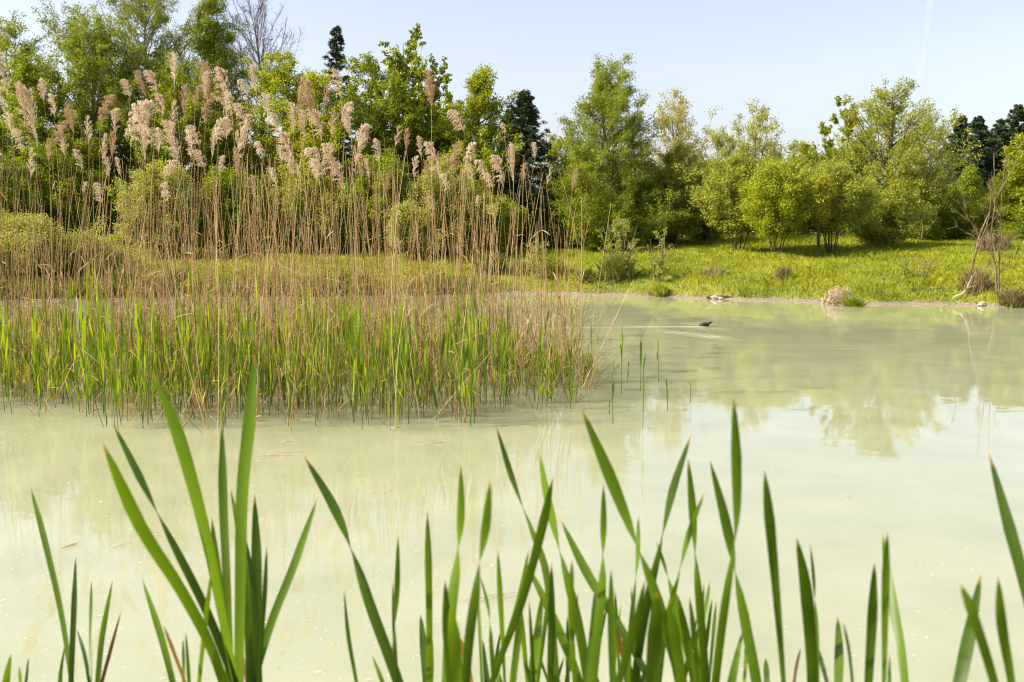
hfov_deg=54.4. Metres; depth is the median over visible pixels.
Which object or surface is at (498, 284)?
dry reed
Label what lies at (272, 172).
dry reed
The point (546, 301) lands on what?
dry reed
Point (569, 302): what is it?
dry reed
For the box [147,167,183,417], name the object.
dry reed
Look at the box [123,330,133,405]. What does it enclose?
reed shoot
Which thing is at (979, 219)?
shrub
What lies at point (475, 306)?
reed shoot
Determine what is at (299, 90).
dry reed
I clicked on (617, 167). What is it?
birch tree
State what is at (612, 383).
reed shoot
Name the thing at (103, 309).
reed shoot
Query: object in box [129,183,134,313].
dry reed
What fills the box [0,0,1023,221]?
sky
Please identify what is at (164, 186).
dry reed
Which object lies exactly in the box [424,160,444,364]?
dry reed
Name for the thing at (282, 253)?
dry reed
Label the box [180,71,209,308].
dry reed
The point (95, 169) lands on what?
shrub
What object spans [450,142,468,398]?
dry reed
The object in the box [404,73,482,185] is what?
poplar tree
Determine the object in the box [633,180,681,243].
shrub
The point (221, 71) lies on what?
dry reed
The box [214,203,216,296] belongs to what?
dry reed
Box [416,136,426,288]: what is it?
dry reed
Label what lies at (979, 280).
tussock
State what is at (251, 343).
reed shoot
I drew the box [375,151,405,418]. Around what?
dry reed
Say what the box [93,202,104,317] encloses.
dry reed
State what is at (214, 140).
dry reed
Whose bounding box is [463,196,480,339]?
dry reed
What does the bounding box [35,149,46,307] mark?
dry reed
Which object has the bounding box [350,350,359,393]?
reed shoot
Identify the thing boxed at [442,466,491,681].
cattail
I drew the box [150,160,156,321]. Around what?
dry reed
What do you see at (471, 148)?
dry reed
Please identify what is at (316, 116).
dry reed
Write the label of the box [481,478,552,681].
cattail
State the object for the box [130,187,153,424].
dry reed
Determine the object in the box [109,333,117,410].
reed shoot
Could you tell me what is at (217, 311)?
dry reed
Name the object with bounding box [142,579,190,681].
cattail
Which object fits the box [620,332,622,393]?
reed shoot
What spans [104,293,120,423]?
reed shoot
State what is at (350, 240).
dry reed
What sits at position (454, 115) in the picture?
dry reed
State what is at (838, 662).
cattail
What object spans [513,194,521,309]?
dry reed
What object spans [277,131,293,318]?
dry reed
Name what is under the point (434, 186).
shrub
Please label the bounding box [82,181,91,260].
dry reed
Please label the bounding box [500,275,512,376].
reed shoot
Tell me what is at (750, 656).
cattail
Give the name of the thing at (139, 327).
reed shoot
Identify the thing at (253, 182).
dry reed
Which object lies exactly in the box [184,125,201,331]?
dry reed
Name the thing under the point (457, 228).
dry reed
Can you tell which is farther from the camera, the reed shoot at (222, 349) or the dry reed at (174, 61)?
the dry reed at (174, 61)
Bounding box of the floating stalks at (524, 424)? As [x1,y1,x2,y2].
[499,422,542,426]
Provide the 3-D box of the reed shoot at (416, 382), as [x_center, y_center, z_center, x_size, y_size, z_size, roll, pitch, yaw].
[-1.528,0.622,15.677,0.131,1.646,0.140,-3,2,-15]
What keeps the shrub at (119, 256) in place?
on the ground at (913, 301)
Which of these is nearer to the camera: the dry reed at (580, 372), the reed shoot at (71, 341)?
the dry reed at (580, 372)
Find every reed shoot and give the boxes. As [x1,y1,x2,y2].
[0,317,4,371]
[11,323,23,399]
[13,319,17,397]
[21,329,29,371]
[38,291,52,360]
[40,329,45,372]
[49,335,59,401]
[56,341,63,397]
[62,311,65,403]
[64,330,75,389]
[67,283,75,386]
[68,324,72,380]
[75,297,90,414]
[79,321,88,416]
[82,312,89,404]
[88,284,99,415]
[89,308,95,401]
[90,318,105,414]
[101,295,105,326]
[102,296,108,409]
[102,325,118,425]
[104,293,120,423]
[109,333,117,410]
[114,332,123,407]
[118,338,128,420]
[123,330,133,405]
[132,349,137,408]
[135,303,142,424]
[137,326,144,413]
[138,297,144,395]
[140,353,145,419]
[147,303,154,412]
[180,323,188,412]
[186,272,188,326]
[192,322,197,392]
[199,304,208,407]
[216,295,229,425]
[219,334,228,406]
[229,303,235,366]
[248,311,253,365]
[248,344,256,392]
[269,305,278,414]
[279,306,282,400]
[286,305,292,396]
[287,314,292,425]
[290,332,299,408]
[292,348,302,403]
[298,309,303,400]
[300,365,306,415]
[302,301,318,402]
[308,327,315,410]
[313,300,318,379]
[316,286,320,344]
[325,335,333,416]
[326,329,332,385]
[333,316,343,397]
[338,297,343,381]
[343,300,352,414]
[350,301,355,387]
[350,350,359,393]
[353,269,355,421]
[360,382,366,426]
[364,363,368,424]
[376,347,381,414]
[390,290,394,372]
[402,330,413,422]
[408,309,420,404]
[411,332,417,412]
[420,331,427,405]
[422,308,427,380]
[431,323,446,419]
[432,330,440,381]
[449,306,454,404]
[451,297,463,423]
[457,347,468,417]
[460,309,465,384]
[465,336,470,402]
[467,299,477,422]
[470,283,473,412]
[470,311,477,408]
[474,276,487,389]
[482,286,486,402]
[496,319,511,403]
[498,319,507,396]
[499,310,505,404]
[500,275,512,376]
[503,300,507,406]
[507,324,510,375]
[512,348,519,392]
[516,353,518,397]
[533,331,546,409]
[611,361,613,419]
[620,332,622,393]
[640,335,641,390]
[642,353,645,427]
[657,339,658,381]
[666,379,667,410]
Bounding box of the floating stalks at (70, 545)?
[58,542,82,547]
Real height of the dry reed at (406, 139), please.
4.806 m
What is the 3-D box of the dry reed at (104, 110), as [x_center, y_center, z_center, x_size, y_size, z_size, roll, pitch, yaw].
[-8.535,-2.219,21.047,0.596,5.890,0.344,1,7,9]
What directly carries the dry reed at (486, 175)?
in the water
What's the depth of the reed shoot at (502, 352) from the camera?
16.29 m
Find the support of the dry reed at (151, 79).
in the water
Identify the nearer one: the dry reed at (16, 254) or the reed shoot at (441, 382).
the reed shoot at (441, 382)
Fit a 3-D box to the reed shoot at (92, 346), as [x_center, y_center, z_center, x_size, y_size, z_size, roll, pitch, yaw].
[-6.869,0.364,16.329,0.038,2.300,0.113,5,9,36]
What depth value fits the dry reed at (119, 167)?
19.73 m
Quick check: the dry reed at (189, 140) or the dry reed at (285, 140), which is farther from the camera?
the dry reed at (189, 140)
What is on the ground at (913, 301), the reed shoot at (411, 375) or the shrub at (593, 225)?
the shrub at (593, 225)
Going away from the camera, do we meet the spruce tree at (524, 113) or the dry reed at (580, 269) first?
the dry reed at (580, 269)
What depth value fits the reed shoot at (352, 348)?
15.44 m
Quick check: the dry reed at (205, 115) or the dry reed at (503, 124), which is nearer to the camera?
the dry reed at (503, 124)
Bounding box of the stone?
[977,302,986,305]
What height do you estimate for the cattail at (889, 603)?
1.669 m
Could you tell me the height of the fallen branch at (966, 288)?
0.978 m
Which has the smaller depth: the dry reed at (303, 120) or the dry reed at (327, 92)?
the dry reed at (303, 120)
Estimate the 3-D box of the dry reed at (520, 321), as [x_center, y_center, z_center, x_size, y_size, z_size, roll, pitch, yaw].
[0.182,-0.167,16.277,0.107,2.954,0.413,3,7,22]
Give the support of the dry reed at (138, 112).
in the water
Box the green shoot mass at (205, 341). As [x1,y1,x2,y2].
[0,259,593,432]
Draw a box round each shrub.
[0,143,50,219]
[0,154,88,236]
[0,209,108,276]
[38,137,133,236]
[48,232,149,272]
[104,156,207,253]
[182,164,280,253]
[245,159,357,251]
[337,144,427,250]
[379,193,449,259]
[394,150,508,256]
[465,191,532,252]
[512,201,563,245]
[532,170,594,247]
[561,202,664,247]
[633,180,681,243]
[665,157,727,240]
[671,149,807,251]
[718,155,839,252]
[778,155,884,254]
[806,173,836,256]
[835,174,937,245]
[907,183,964,240]
[937,183,996,238]
[948,185,1021,238]
[951,162,985,200]
[994,208,1023,241]
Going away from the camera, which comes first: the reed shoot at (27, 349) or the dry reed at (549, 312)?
the reed shoot at (27, 349)
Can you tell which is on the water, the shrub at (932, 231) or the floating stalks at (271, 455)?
the floating stalks at (271, 455)
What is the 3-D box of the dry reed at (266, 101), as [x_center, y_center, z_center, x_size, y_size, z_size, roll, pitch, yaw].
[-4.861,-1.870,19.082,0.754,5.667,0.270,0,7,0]
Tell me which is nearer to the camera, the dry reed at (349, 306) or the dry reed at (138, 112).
the dry reed at (349, 306)
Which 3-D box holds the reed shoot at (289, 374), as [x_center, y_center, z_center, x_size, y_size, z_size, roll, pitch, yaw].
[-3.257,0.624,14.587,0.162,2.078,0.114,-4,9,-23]
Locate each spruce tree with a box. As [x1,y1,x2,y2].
[321,26,360,240]
[483,89,579,248]
[494,109,526,199]
[936,115,993,194]
[956,116,998,194]
[978,118,1016,195]
[995,104,1023,178]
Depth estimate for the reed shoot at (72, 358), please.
16.59 m
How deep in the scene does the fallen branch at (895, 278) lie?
38.60 m
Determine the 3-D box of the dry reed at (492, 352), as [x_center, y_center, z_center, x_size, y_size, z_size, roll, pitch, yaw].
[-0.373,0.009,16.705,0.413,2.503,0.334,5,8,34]
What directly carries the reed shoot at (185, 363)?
on the water
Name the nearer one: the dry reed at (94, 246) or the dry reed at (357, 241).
the dry reed at (94, 246)
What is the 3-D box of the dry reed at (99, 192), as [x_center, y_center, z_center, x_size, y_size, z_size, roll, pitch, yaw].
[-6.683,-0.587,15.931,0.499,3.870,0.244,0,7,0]
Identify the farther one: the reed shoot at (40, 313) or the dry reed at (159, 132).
the dry reed at (159, 132)
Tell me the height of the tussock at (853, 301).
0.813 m
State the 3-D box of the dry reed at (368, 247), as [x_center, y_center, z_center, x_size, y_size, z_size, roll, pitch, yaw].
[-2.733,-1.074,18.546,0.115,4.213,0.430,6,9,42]
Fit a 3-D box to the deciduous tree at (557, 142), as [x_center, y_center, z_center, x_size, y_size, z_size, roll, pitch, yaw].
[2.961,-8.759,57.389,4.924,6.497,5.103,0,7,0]
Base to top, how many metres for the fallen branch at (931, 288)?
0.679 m
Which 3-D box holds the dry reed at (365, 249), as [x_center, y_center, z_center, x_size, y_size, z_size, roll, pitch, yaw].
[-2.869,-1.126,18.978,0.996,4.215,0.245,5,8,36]
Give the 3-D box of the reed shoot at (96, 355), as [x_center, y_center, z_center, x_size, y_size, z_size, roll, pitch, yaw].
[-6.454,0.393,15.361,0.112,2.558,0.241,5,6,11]
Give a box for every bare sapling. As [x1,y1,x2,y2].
[948,150,1019,294]
[954,161,1016,270]
[973,235,1023,277]
[983,140,1022,291]
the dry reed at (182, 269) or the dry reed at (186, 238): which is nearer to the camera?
the dry reed at (182, 269)
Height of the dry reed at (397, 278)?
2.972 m
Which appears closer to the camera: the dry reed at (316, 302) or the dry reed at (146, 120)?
the dry reed at (316, 302)
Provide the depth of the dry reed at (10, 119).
20.14 m
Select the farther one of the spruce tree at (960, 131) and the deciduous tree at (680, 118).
the spruce tree at (960, 131)
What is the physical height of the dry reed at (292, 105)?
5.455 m
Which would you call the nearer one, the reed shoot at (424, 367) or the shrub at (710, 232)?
the reed shoot at (424, 367)
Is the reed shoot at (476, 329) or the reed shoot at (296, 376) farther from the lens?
the reed shoot at (296, 376)
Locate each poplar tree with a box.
[350,22,459,194]
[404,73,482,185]
[726,97,813,236]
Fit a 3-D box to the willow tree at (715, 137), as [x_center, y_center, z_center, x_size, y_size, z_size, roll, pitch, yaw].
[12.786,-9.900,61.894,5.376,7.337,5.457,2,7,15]
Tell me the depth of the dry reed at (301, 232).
18.49 m
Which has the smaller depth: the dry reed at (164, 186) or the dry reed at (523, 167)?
the dry reed at (164, 186)
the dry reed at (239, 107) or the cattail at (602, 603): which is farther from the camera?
the dry reed at (239, 107)
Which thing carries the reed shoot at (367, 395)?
on the water
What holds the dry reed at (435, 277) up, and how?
in the water
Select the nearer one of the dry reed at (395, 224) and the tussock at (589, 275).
the dry reed at (395, 224)
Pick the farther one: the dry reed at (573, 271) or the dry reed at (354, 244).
the dry reed at (354, 244)
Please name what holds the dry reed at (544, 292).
in the water
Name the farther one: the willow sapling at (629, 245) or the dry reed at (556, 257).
the willow sapling at (629, 245)
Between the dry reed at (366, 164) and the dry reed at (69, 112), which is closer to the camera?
the dry reed at (69, 112)
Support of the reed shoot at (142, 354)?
on the water
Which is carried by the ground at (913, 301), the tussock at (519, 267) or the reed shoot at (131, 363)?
the tussock at (519, 267)
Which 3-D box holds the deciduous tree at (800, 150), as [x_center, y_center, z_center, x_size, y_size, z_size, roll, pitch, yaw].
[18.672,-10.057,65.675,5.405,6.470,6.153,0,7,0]
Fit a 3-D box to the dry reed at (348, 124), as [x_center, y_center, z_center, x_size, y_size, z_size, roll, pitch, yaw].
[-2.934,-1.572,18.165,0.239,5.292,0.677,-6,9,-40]
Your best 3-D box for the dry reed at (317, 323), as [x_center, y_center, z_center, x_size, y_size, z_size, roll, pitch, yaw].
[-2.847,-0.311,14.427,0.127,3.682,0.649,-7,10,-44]
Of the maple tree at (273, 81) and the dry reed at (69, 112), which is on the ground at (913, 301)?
the maple tree at (273, 81)
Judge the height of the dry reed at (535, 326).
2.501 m
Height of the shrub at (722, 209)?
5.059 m
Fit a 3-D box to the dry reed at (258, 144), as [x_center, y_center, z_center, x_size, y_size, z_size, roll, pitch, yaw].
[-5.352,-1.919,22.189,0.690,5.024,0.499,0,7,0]
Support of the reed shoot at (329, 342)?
on the water
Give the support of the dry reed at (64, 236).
in the water
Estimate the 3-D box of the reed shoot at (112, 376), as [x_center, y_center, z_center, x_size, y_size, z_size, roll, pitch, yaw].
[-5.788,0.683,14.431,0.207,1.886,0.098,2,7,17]
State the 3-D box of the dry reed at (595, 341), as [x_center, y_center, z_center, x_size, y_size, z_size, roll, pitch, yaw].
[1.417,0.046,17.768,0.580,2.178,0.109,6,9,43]
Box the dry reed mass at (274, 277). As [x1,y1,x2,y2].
[0,154,687,436]
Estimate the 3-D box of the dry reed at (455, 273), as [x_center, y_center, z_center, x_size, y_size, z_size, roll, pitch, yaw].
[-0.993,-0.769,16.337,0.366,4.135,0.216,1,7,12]
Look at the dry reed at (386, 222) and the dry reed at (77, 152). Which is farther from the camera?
the dry reed at (386, 222)
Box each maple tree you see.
[200,47,352,216]
[266,66,354,247]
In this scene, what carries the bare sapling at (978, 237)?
on the ground at (913, 301)
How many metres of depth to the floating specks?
8.02 m
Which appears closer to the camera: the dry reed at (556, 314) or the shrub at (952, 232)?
the dry reed at (556, 314)
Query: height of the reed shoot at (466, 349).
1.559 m
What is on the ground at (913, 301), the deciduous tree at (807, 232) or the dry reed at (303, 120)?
the deciduous tree at (807, 232)
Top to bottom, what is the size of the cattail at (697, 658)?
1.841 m
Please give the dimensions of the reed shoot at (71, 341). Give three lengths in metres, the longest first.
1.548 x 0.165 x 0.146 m
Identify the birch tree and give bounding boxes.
[0,1,189,237]
[38,0,249,182]
[176,0,268,186]
[540,52,697,247]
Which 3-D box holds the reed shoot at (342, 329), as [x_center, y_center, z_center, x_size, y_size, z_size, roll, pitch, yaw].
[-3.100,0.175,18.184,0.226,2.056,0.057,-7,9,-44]
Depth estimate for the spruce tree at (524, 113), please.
53.54 m
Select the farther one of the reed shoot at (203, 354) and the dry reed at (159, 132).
the dry reed at (159, 132)
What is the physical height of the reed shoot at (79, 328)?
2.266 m
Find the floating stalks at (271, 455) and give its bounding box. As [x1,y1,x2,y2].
[256,451,302,458]
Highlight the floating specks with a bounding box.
[0,383,981,680]
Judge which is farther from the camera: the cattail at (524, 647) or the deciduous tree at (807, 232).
the deciduous tree at (807, 232)
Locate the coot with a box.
[699,321,712,325]
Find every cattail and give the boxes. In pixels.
[2,654,28,681]
[31,489,120,681]
[102,355,316,681]
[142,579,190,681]
[304,456,403,681]
[419,512,433,681]
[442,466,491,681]
[461,598,502,681]
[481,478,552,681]
[496,426,586,681]
[509,612,563,681]
[561,409,676,681]
[565,595,623,681]
[615,581,686,681]
[615,591,652,681]
[631,436,709,681]
[685,586,716,681]
[710,399,761,681]
[763,471,828,681]
[834,616,853,681]
[864,532,908,681]
[953,575,1014,681]
[989,454,1023,602]
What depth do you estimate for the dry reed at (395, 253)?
17.62 m
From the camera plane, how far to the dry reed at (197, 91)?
18.17 m
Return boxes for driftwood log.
[707,291,732,298]
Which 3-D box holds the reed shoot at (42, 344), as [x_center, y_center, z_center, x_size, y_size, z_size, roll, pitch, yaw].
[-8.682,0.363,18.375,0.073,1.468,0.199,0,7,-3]
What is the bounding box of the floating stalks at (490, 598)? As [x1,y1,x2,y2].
[458,592,517,603]
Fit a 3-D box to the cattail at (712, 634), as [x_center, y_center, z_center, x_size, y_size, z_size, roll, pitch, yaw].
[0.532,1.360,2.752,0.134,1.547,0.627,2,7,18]
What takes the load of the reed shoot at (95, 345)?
on the water
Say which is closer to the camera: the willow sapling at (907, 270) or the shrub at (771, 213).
the willow sapling at (907, 270)
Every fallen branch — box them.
[865,267,917,296]
[904,281,954,291]
[921,212,938,238]
[952,272,983,298]
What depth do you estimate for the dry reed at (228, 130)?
22.85 m
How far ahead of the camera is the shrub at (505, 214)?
50.18 m
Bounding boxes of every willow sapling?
[524,237,556,278]
[597,217,643,272]
[645,227,673,280]
[896,251,939,277]
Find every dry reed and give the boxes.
[0,52,10,315]
[0,89,3,225]
[0,203,5,371]
[1,82,24,308]
[4,111,14,319]
[11,84,40,267]
[11,128,43,294]
[11,192,18,388]
[12,201,29,312]
[15,187,19,361]
[17,198,25,397]
[28,148,38,313]
[34,93,56,384]
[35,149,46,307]
[36,78,63,297]
[38,200,65,399]
[41,138,51,414]
[53,120,67,346]
[53,124,73,351]
[54,159,69,349]
[62,103,78,388]
[64,168,76,297]
[68,240,74,404]
[73,149,88,347]
[78,182,103,408]
[79,115,92,374]
[82,169,88,322]
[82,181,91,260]
[92,130,116,329]
[92,252,105,371]
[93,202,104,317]
[94,108,121,338]
[96,227,106,324]
[98,94,116,281]
[100,133,108,279]
[101,156,110,302]
[104,157,121,318]
[105,216,118,411]
[108,161,129,425]
[114,168,120,333]
[116,156,135,319]
[116,232,127,396]
[117,169,142,382]
[118,244,132,335]
[119,79,153,286]
[125,99,156,323]
[126,257,131,399]
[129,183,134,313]
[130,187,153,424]
[132,174,137,349]
[132,196,155,408]
[133,70,146,263]
[133,108,164,325]
[133,111,153,332]
[134,234,157,410]
[137,70,160,417]
[137,196,148,371]
[140,127,149,307]
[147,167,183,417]
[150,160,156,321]
[150,200,156,278]
[152,127,166,325]
[152,267,177,384]
[155,93,168,294]
[155,100,177,323]
[157,160,177,313]
[158,173,169,338]
[158,224,174,324]
[159,182,179,297]
[161,120,188,355]
[163,215,187,387]
[167,51,184,327]
[168,195,188,360]
[173,166,195,306]
[174,83,189,270]
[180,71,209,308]
[184,85,201,370]
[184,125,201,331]
[185,130,196,307]
[185,149,205,305]
[194,268,196,404]
[196,191,214,408]
[197,60,211,301]
[201,94,215,259]
[202,187,206,310]
[203,188,231,418]
[207,66,230,294]
[208,155,224,302]
[209,166,231,427]
[210,127,219,259]
[211,105,233,279]
[213,117,231,395]
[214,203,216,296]
[216,91,245,370]
[221,176,230,286]
[223,103,247,296]
[229,193,244,302]
[229,223,244,357]
[232,147,246,372]
[234,125,250,260]
[237,79,253,267]
[238,114,251,295]
[239,167,250,304]
[241,259,249,325]
[244,64,257,341]
[246,93,273,308]
[248,175,255,317]
[254,141,289,320]
[260,167,285,405]
[267,155,286,334]
[268,112,284,306]
[268,202,278,414]
[271,152,300,320]
[276,144,290,375]
[277,102,297,358]
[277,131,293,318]
[282,167,284,326]
[284,212,294,334]
[284,277,314,406]
[286,144,302,362]
[287,109,306,337]
[287,166,313,362]
[292,191,298,296]
[293,76,309,396]
[297,108,324,307]
[298,228,305,301]
[302,80,346,420]
[303,147,325,298]
[303,151,324,399]
[304,198,323,424]
[305,205,322,396]
[308,83,331,308]
[310,159,319,308]
[313,223,321,410]
[317,187,326,373]
[320,143,339,279]
[322,172,336,324]
[324,148,343,324]
[325,102,354,317]
[327,153,336,418]
[327,161,343,287]
[328,109,337,336]
[329,69,348,296]
[334,155,343,375]
[337,173,378,330]
[337,199,349,405]
[339,107,360,267]
[345,153,355,382]
[349,123,371,277]
[349,164,365,312]
[349,172,364,361]
[349,261,362,418]
[352,155,363,264]
[353,158,372,354]
[355,168,374,316]
[363,223,367,390]
[371,138,381,317]
[374,238,388,418]
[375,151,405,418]
[379,138,386,312]
[380,270,393,373]
[382,126,400,365]
[384,172,397,330]
[386,238,401,339]
[388,203,411,380]
[389,213,401,295]
[391,152,405,426]
[394,181,419,419]
[395,147,405,302]
[402,127,415,398]
[403,207,429,393]
[410,155,419,317]
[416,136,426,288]
[417,197,435,329]
[418,69,444,415]
[418,278,427,398]
[423,141,452,324]
[423,155,441,333]
[423,198,439,341]
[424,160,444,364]
[428,203,439,319]
[428,219,439,329]
[435,160,447,343]
[439,173,461,397]
[442,172,462,403]
[446,109,465,274]
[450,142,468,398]
[453,232,477,402]
[455,170,464,335]
[457,166,475,334]
[459,142,476,262]
[462,240,469,331]
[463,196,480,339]
[465,191,488,338]
[466,164,477,297]
[466,167,477,393]
[473,159,486,347]
[475,175,494,375]
[482,173,497,380]
[483,166,498,399]
[486,155,504,346]
[486,269,500,392]
[501,123,521,385]
[504,211,511,293]
[506,142,520,392]
[509,142,538,353]
[509,162,526,336]
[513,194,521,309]
[520,240,526,402]
[526,236,544,408]
[531,230,550,333]
[531,265,535,393]
[537,270,546,358]
[541,209,558,384]
[543,247,565,380]
[546,166,558,382]
[548,254,562,392]
[550,277,551,340]
[551,254,560,371]
[553,207,564,400]
[558,167,581,362]
[559,236,567,379]
[561,194,586,358]
[562,167,578,394]
[567,248,572,365]
[573,342,599,400]
[574,197,585,364]
[584,289,603,387]
[585,334,603,401]
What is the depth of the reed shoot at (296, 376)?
16.09 m
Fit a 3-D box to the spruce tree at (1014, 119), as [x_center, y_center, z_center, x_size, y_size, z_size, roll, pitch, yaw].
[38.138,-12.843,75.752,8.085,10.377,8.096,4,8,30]
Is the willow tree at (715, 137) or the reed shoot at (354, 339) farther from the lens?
the willow tree at (715, 137)
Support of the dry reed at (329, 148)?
in the water
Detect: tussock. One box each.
[103,265,154,297]
[157,266,195,296]
[290,271,328,296]
[338,269,376,294]
[395,274,445,295]
[467,249,510,275]
[506,258,534,275]
[539,252,576,276]
[575,265,599,283]
[590,249,643,283]
[645,278,672,296]
[698,265,732,278]
[771,264,804,280]
[834,293,871,306]
[955,266,1001,295]
[971,227,1021,251]
[989,285,1023,307]
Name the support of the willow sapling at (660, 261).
on the ground at (913, 301)
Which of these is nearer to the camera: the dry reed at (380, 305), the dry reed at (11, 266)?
the dry reed at (380, 305)
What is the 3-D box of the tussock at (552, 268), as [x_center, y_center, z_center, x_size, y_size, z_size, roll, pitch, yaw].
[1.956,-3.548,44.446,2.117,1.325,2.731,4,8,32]
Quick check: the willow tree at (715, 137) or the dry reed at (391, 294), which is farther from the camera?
the willow tree at (715, 137)
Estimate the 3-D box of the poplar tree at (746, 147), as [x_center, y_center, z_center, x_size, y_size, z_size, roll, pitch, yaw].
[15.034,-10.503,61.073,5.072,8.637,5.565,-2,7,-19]
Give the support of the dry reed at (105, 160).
in the water
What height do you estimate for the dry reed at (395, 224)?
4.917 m
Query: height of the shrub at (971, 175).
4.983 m
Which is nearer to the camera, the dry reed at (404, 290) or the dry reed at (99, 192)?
the dry reed at (99, 192)
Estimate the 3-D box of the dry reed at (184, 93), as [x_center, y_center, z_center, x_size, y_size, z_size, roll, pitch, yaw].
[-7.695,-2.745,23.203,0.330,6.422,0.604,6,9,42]
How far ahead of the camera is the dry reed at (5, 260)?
19.79 m
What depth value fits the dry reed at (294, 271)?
17.72 m
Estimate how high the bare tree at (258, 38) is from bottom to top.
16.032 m
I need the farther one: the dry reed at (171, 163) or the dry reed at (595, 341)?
the dry reed at (171, 163)
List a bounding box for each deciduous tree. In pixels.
[0,10,67,174]
[0,42,96,233]
[113,60,241,236]
[305,51,454,215]
[428,62,540,205]
[526,131,598,201]
[631,138,710,244]
[636,86,722,208]
[727,225,816,233]
[767,139,824,233]
[802,95,876,236]
[990,132,1023,225]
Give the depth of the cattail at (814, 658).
1.76 m
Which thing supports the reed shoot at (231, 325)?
on the water
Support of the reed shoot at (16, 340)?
on the water
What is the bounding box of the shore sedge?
[0,268,495,299]
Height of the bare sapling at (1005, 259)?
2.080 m
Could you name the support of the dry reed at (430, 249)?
in the water
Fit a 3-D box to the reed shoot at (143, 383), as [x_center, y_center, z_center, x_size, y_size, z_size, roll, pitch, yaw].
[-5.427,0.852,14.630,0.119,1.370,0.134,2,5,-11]
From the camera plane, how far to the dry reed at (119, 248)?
21.11 m
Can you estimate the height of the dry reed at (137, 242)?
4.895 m
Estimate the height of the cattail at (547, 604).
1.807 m
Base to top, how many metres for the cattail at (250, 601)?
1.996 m
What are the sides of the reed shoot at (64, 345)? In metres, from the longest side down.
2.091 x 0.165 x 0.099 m
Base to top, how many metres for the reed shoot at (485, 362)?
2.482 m
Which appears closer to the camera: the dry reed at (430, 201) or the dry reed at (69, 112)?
the dry reed at (69, 112)
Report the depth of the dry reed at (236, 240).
21.33 m
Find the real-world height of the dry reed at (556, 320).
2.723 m
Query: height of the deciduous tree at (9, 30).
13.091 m
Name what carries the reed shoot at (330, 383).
on the water
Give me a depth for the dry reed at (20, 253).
20.00 m
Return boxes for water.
[0,294,1023,681]
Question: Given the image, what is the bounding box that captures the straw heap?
[821,286,854,303]
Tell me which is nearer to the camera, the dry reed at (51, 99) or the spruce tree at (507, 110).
the dry reed at (51, 99)
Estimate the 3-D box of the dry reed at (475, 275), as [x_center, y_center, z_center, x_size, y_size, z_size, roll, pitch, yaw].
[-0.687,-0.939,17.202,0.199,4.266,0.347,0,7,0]
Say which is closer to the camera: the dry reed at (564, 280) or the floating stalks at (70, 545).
the floating stalks at (70, 545)
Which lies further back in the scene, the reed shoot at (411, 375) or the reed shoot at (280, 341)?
the reed shoot at (280, 341)
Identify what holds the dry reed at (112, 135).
in the water
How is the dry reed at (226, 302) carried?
in the water
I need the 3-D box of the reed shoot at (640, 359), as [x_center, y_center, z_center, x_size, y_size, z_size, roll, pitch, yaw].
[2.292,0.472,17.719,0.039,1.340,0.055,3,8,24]
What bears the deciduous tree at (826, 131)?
on the ground at (913, 301)
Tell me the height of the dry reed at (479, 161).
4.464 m
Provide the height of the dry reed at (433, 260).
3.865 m
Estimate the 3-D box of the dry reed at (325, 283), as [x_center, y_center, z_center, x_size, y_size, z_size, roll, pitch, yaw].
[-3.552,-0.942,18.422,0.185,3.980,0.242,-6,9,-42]
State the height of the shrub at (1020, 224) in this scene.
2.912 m
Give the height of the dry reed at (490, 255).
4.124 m
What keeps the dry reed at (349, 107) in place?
in the water
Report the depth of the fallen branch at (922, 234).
53.64 m
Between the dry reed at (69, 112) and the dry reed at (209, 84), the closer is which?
the dry reed at (69, 112)
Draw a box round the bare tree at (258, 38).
[223,0,305,234]
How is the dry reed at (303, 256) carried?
in the water
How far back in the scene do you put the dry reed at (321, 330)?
15.00 m
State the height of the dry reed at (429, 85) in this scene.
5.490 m
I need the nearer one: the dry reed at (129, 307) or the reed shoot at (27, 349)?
the dry reed at (129, 307)
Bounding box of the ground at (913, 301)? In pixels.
[0,222,1023,307]
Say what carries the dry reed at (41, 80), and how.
in the water
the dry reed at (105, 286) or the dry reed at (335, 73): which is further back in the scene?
the dry reed at (335, 73)
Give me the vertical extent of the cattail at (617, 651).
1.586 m
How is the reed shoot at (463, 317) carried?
on the water
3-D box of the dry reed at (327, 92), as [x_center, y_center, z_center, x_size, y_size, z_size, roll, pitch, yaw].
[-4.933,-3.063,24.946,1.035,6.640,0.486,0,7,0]
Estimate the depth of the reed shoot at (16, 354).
16.86 m
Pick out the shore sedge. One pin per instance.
(82, 287)
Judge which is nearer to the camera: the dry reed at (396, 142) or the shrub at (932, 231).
the dry reed at (396, 142)
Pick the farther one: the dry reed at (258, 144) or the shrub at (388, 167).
the shrub at (388, 167)
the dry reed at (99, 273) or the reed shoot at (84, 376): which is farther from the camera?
the dry reed at (99, 273)
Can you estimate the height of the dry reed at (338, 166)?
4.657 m
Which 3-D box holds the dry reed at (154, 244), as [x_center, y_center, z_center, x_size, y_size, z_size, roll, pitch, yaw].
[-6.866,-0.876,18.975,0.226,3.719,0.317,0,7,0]
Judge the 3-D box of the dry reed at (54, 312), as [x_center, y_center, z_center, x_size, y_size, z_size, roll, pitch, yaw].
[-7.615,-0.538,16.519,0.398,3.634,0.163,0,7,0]
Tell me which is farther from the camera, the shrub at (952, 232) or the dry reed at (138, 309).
the shrub at (952, 232)
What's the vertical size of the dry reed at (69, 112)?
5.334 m
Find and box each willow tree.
[686,125,744,204]
[799,76,983,237]
[905,103,961,194]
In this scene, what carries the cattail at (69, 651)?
on the ground at (913, 301)
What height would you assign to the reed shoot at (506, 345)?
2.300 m
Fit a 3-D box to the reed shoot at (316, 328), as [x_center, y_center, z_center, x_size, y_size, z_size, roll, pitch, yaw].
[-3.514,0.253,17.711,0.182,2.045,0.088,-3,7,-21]

